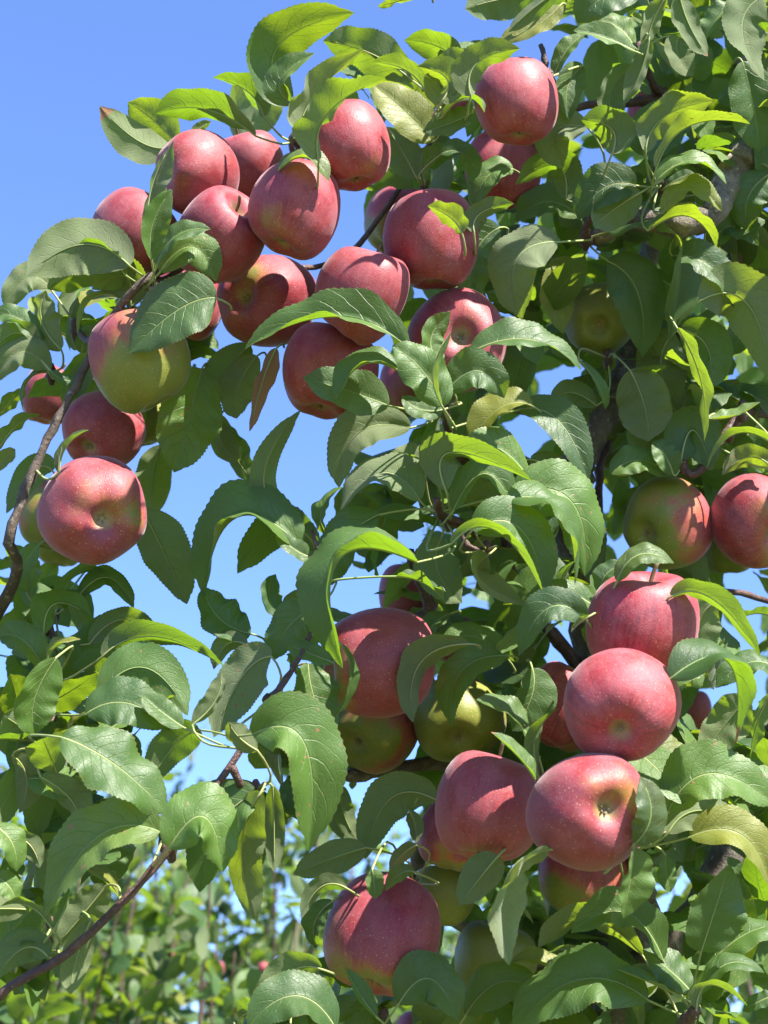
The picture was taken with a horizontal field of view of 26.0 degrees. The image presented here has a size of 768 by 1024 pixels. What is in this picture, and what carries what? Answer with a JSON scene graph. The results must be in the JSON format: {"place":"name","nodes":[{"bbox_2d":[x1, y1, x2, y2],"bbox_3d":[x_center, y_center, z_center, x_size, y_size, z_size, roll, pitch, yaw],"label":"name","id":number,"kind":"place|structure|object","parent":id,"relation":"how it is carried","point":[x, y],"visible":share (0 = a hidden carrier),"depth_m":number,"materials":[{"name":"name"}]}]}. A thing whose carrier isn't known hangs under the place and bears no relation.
{"place":"outdoors","nodes":[
{"label":"outdoors","id":0,"kind":"place"},
{"bbox_2d":[0,0,767,1023],"label":"sky","id":1,"kind":"structure","parent":0,"point":[61,61],"materials":[{"name":"blue"}]},
{"label":"ground","id":2,"kind":"structure","parent":0,"visible":0},
{"bbox_2d":[0,723,212,1021],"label":"apple tree","id":3,"kind":"object","parent":2,"relation":"on","point":[180,866],"visible":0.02,"depth_m":8.35,"materials":[{"name":"green plant"}]},
{"bbox_2d":[0,743,214,1023],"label":"apple tree","id":4,"kind":"object","parent":2,"relation":"on","point":[124,971],"visible":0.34,"depth_m":4.09,"materials":[{"name":"green plant"}]},
{"bbox_2d":[0,867,353,1023],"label":"apple tree","id":5,"kind":"object","parent":2,"relation":"on","point":[16,1009],"visible":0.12,"depth_m":2.74,"materials":[{"name":"green plant"}]},
{"bbox_2d":[7,873,411,1023],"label":"apple tree","id":6,"kind":"object","parent":2,"relation":"on","point":[157,1002],"visible":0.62,"depth_m":3.48,"materials":[{"name":"green plant"}]},
{"bbox_2d":[0,768,444,1023],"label":"apple tree","id":7,"kind":"object","parent":2,"relation":"on","point":[287,865],"visible":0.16,"depth_m":6.75,"materials":[{"name":"green plant"}]},
{"bbox_2d":[0,831,499,1023],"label":"apple tree","id":8,"kind":"object","parent":2,"relation":"on","point":[298,884],"visible":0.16,"depth_m":4.01,"materials":[{"name":"green plant"}]},
{"bbox_2d":[258,962,267,971],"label":"apple","id":9,"kind":"object","parent":8,"relation":"attached to","point":[262,966],"visible":0.55,"depth_m":4.89,"materials":[{"name":"food"}]},
{"bbox_2d":[147,802,458,1015],"bbox_3d":[-0.394,3.318,9.282,2.137,3.547,1.971,0,-20,0],"label":"apple tree","id":10,"kind":"object","parent":2,"relation":"on","point":[446,941],"visible":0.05,"depth_m":9.60,"materials":[{"name":"green plant"}]},
{"bbox_2d":[187,947,449,1023],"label":"apple tree","id":11,"kind":"object","parent":2,"relation":"on","point":[207,1003],"depth_m":6.60,"materials":[{"name":"green plant"}]},
{"bbox_2d":[0,0,767,1023],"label":"apple tree","id":12,"kind":"object","parent":2,"relation":"on","point":[528,548],"visible":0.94,"depth_m":1.34,"materials":[{"name":"green plant"}]},
{"bbox_2d":[18,480,54,550],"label":"apple","id":13,"kind":"object","parent":12,"relation":"attached to","point":[29,529],"visible":0.23,"depth_m":1.53,"materials":[{"name":"green food"}]},
{"bbox_2d":[23,364,65,424],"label":"apple","id":14,"kind":"object","parent":12,"relation":"attached to","point":[46,408],"visible":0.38,"depth_m":1.63,"materials":[{"name":"red food"}]},
{"bbox_2d":[39,548,77,566],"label":"apple","id":15,"kind":"object","parent":12,"relation":"attached to","point":[51,557],"visible":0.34,"depth_m":1.69,"materials":[{"name":"green food"}]},
{"bbox_2d":[36,455,146,564],"bbox_3d":[-0.231,-0.002,1.319,0.085,0.087,0.088,6,8,-23],"label":"apple","id":16,"kind":"object","parent":12,"relation":"attached to","point":[91,510],"visible":1,"depth_m":1.29,"materials":[{"name":"red food"}]},
{"bbox_2d":[62,391,145,463],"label":"apple","id":17,"kind":"object","parent":12,"relation":"attached to","point":[115,433],"visible":0.85,"depth_m":1.41,"materials":[{"name":"red food"}]},
{"bbox_2d":[93,187,176,273],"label":"apple","id":18,"kind":"object","parent":12,"relation":"attached to","point":[122,208],"visible":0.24,"depth_m":1.35,"materials":[{"name":"red food"}]},
{"bbox_2d":[88,308,190,413],"bbox_3d":[-0.197,-0.126,1.349,0.082,0.087,0.084,-25,-7,22],"label":"apple","id":19,"kind":"object","parent":12,"relation":"attached to","point":[131,383],"visible":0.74,"depth_m":1.32,"materials":[{"name":"green food"}]},
{"bbox_2d":[142,402,161,445],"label":"apple","id":20,"kind":"object","parent":12,"relation":"attached to","point":[151,423],"visible":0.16,"depth_m":1.57,"materials":[{"name":"green food"}]},
{"bbox_2d":[150,270,220,340],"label":"apple","id":21,"kind":"object","parent":12,"relation":"attached to","point":[207,332],"visible":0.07,"depth_m":1.47,"materials":[{"name":"red food"}]},
{"bbox_2d":[155,129,239,213],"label":"apple","id":22,"kind":"object","parent":12,"relation":"attached to","point":[204,160],"visible":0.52,"depth_m":1.35,"materials":[{"name":"red food"}]},
{"bbox_2d":[179,185,264,283],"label":"apple","id":23,"kind":"object","parent":12,"relation":"attached to","point":[220,212],"visible":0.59,"depth_m":1.32,"materials":[{"name":"red food"}]},
{"bbox_2d":[225,129,282,197],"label":"apple","id":24,"kind":"object","parent":12,"relation":"attached to","point":[256,157],"visible":0.52,"depth_m":1.48,"materials":[{"name":"red food"}]},
{"bbox_2d":[217,254,315,346],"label":"apple","id":25,"kind":"object","parent":12,"relation":"attached to","point":[261,291],"visible":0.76,"depth_m":1.40,"materials":[{"name":"red food"}]},
{"bbox_2d":[248,158,340,259],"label":"apple","id":26,"kind":"object","parent":12,"relation":"attached to","point":[293,211],"visible":0.94,"depth_m":1.29,"materials":[{"name":"red food"}]},
{"bbox_2d":[282,322,378,419],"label":"apple","id":27,"kind":"object","parent":12,"relation":"attached to","point":[311,347],"visible":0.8,"depth_m":1.34,"materials":[{"name":"red food"}]},
{"bbox_2d":[307,99,390,191],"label":"apple","id":28,"kind":"object","parent":12,"relation":"attached to","point":[354,141],"visible":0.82,"depth_m":1.30,"materials":[{"name":"red food"}]},
{"bbox_2d":[315,244,409,345],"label":"apple","id":29,"kind":"object","parent":12,"relation":"attached to","point":[385,278],"visible":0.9,"depth_m":1.31,"materials":[{"name":"red food"}]},
{"bbox_2d":[337,704,416,773],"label":"apple","id":30,"kind":"object","parent":12,"relation":"hanging from","point":[377,745],"visible":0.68,"depth_m":1.44,"materials":[{"name":"green food"}]},
{"bbox_2d":[324,608,435,717],"bbox_3d":[-0.002,0.121,1.330,0.091,0.090,0.091,-3,-55,-15],"label":"apple","id":31,"kind":"object","parent":12,"relation":"attached to","point":[376,642],"visible":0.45,"depth_m":1.30,"materials":[{"name":"red food"}]},
{"bbox_2d":[323,871,440,996],"bbox_3d":[0.000,0.330,1.312,0.092,0.098,0.088,2,-40,24],"label":"apple","id":32,"kind":"object","parent":12,"relation":"attached to","point":[370,940],"visible":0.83,"depth_m":1.28,"materials":[{"name":"red food"}]},
{"bbox_2d":[364,186,418,253],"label":"apple","id":33,"kind":"object","parent":12,"relation":"attached to","point":[380,198],"visible":0.26,"depth_m":1.53,"materials":[{"name":"red food"}]},
{"bbox_2d":[380,356,415,416],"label":"apple","id":34,"kind":"object","parent":12,"relation":"attached to","point":[397,388],"visible":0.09,"depth_m":1.65,"materials":[{"name":"red food"}]},
{"bbox_2d":[397,1011,411,1023],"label":"apple","id":35,"kind":"object","parent":12,"relation":"attached to","point":[405,1018],"visible":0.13,"depth_m":1.61,"materials":[{"name":"food"}]},
{"bbox_2d":[379,564,437,610],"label":"apple","id":36,"kind":"object","parent":12,"relation":"attached to","point":[404,603],"visible":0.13,"depth_m":1.59,"materials":[{"name":"red food"}]},
{"bbox_2d":[383,187,478,289],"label":"apple","id":37,"kind":"object","parent":12,"relation":"attached to","point":[422,242],"visible":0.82,"depth_m":1.33,"materials":[{"name":"red food"}]},
{"bbox_2d":[417,802,468,871],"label":"apple","id":38,"kind":"object","parent":12,"relation":"attached to","point":[443,856],"visible":0.44,"depth_m":1.34,"materials":[{"name":"red food"}]},
{"bbox_2d":[416,865,473,925],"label":"apple","id":39,"kind":"object","parent":12,"relation":"attached to","point":[452,912],"visible":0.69,"depth_m":1.40,"materials":[{"name":"green food"}]},
{"bbox_2d":[441,617,470,660],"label":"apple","id":40,"kind":"object","parent":12,"relation":"attached to","point":[445,658],"visible":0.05,"depth_m":1.71,"materials":[{"name":"food"}]},
{"bbox_2d":[407,287,506,392],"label":"apple","id":41,"kind":"object","parent":12,"relation":"attached to","point":[473,314],"visible":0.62,"depth_m":1.35,"materials":[{"name":"red food"}]},
{"bbox_2d":[450,101,467,127],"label":"apple","id":42,"kind":"object","parent":12,"relation":"attached to","point":[463,103],"depth_m":1.65,"materials":[{"name":"red food"}]},
{"bbox_2d":[413,678,506,761],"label":"apple","id":43,"kind":"object","parent":12,"relation":"attached to","point":[476,723],"visible":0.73,"depth_m":1.43,"materials":[{"name":"green food"}]},
{"bbox_2d":[435,741,537,860],"bbox_3d":[0.080,0.216,1.250,0.083,0.089,0.086,0,-21,39],"label":"apple","id":44,"kind":"object","parent":12,"relation":"attached to","point":[481,801],"visible":0.85,"depth_m":1.22,"materials":[{"name":"red food"}]},
{"bbox_2d":[454,920,536,987],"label":"apple","id":45,"kind":"object","parent":12,"relation":"attached to","point":[476,947],"visible":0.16,"depth_m":1.41,"materials":[{"name":"green food"}]},
{"bbox_2d":[465,132,540,209],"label":"apple","id":46,"kind":"object","parent":12,"relation":"attached to","point":[487,147],"visible":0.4,"depth_m":1.44,"materials":[{"name":"red food"}]},
{"bbox_2d":[474,57,558,145],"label":"apple","id":47,"kind":"object","parent":12,"relation":"attached to","point":[518,96],"visible":1,"depth_m":1.32,"materials":[{"name":"red food"}]},
{"bbox_2d":[543,895,550,915],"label":"apple","id":48,"kind":"object","parent":12,"relation":"attached to","point":[547,905],"visible":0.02,"depth_m":1.64,"materials":[{"name":"green food"}]},
{"bbox_2d":[540,661,580,751],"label":"apple","id":49,"kind":"object","parent":12,"relation":"attached to","point":[555,733],"visible":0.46,"depth_m":1.39,"materials":[{"name":"red food"}]},
{"bbox_2d":[525,753,639,871],"bbox_3d":[0.140,0.206,1.144,0.084,0.081,0.088,5,-14,-10],"label":"apple","id":50,"kind":"object","parent":12,"relation":"attached to","point":[581,810],"visible":0.96,"depth_m":1.11,"materials":[{"name":"red food"}]},
{"bbox_2d":[538,856,628,910],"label":"apple","id":51,"kind":"object","parent":12,"relation":"attached to","point":[561,886],"visible":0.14,"depth_m":1.41,"materials":[{"name":"food"}]},
{"bbox_2d":[565,283,629,354],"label":"apple","id":52,"kind":"object","parent":12,"relation":"attached to","point":[595,324],"visible":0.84,"depth_m":1.47,"materials":[{"name":"green food"}]},
{"bbox_2d":[595,420,626,469],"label":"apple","id":53,"kind":"object","parent":12,"relation":"attached to","point":[618,428],"visible":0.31,"depth_m":1.70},
{"bbox_2d":[563,648,681,760],"bbox_3d":[0.167,0.133,1.167,0.083,0.077,0.077,-19,-69,17],"label":"apple","id":54,"kind":"object","parent":12,"relation":"attached to","point":[625,704],"visible":0.97,"depth_m":1.14,"materials":[{"name":"red food"}]},
{"bbox_2d":[627,91,653,116],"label":"apple","id":55,"kind":"object","parent":12,"relation":"attached to","point":[631,111],"visible":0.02,"depth_m":1.71,"materials":[{"name":"red food"}]},
{"bbox_2d":[586,563,699,667],"bbox_3d":[0.189,0.080,1.223,0.084,0.089,0.083,7,8,-27],"label":"apple","id":56,"kind":"object","parent":12,"relation":"attached to","point":[637,610],"visible":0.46,"depth_m":1.19,"materials":[{"name":"red food"}]},
{"bbox_2d":[622,476,712,569],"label":"apple","id":57,"kind":"object","parent":12,"relation":"hanging from","point":[670,516],"visible":0.96,"depth_m":1.43,"materials":[{"name":"green food"}]},
{"bbox_2d":[687,691,711,729],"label":"apple","id":58,"kind":"object","parent":12,"relation":"attached to","point":[699,710],"visible":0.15,"depth_m":1.82,"materials":[{"name":"red food"}]},
{"bbox_2d":[705,540,748,573],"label":"apple","id":59,"kind":"object","parent":12,"relation":"attached to","point":[719,561],"visible":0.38,"depth_m":1.65,"materials":[{"name":"green food"}]},
{"bbox_2d":[711,473,767,568],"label":"apple","id":60,"kind":"object","parent":12,"relation":"attached to","point":[739,514],"visible":1,"depth_m":1.41,"materials":[{"name":"red food"}]},
{"bbox_2d":[397,812,757,1021],"bbox_3d":[0.831,2.198,5.346,1.614,2.960,1.735,-9,-22,23],"label":"apple tree","id":61,"kind":"object","parent":2,"relation":"on","point":[732,1000],"visible":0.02,"depth_m":5.87,"materials":[{"name":"green plant"}]},
{"bbox_2d":[652,654,766,1023],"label":"apple tree","id":62,"kind":"object","parent":2,"relation":"on","point":[745,990],"visible":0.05,"depth_m":4.37,"materials":[{"name":"green plant"}]}
]}

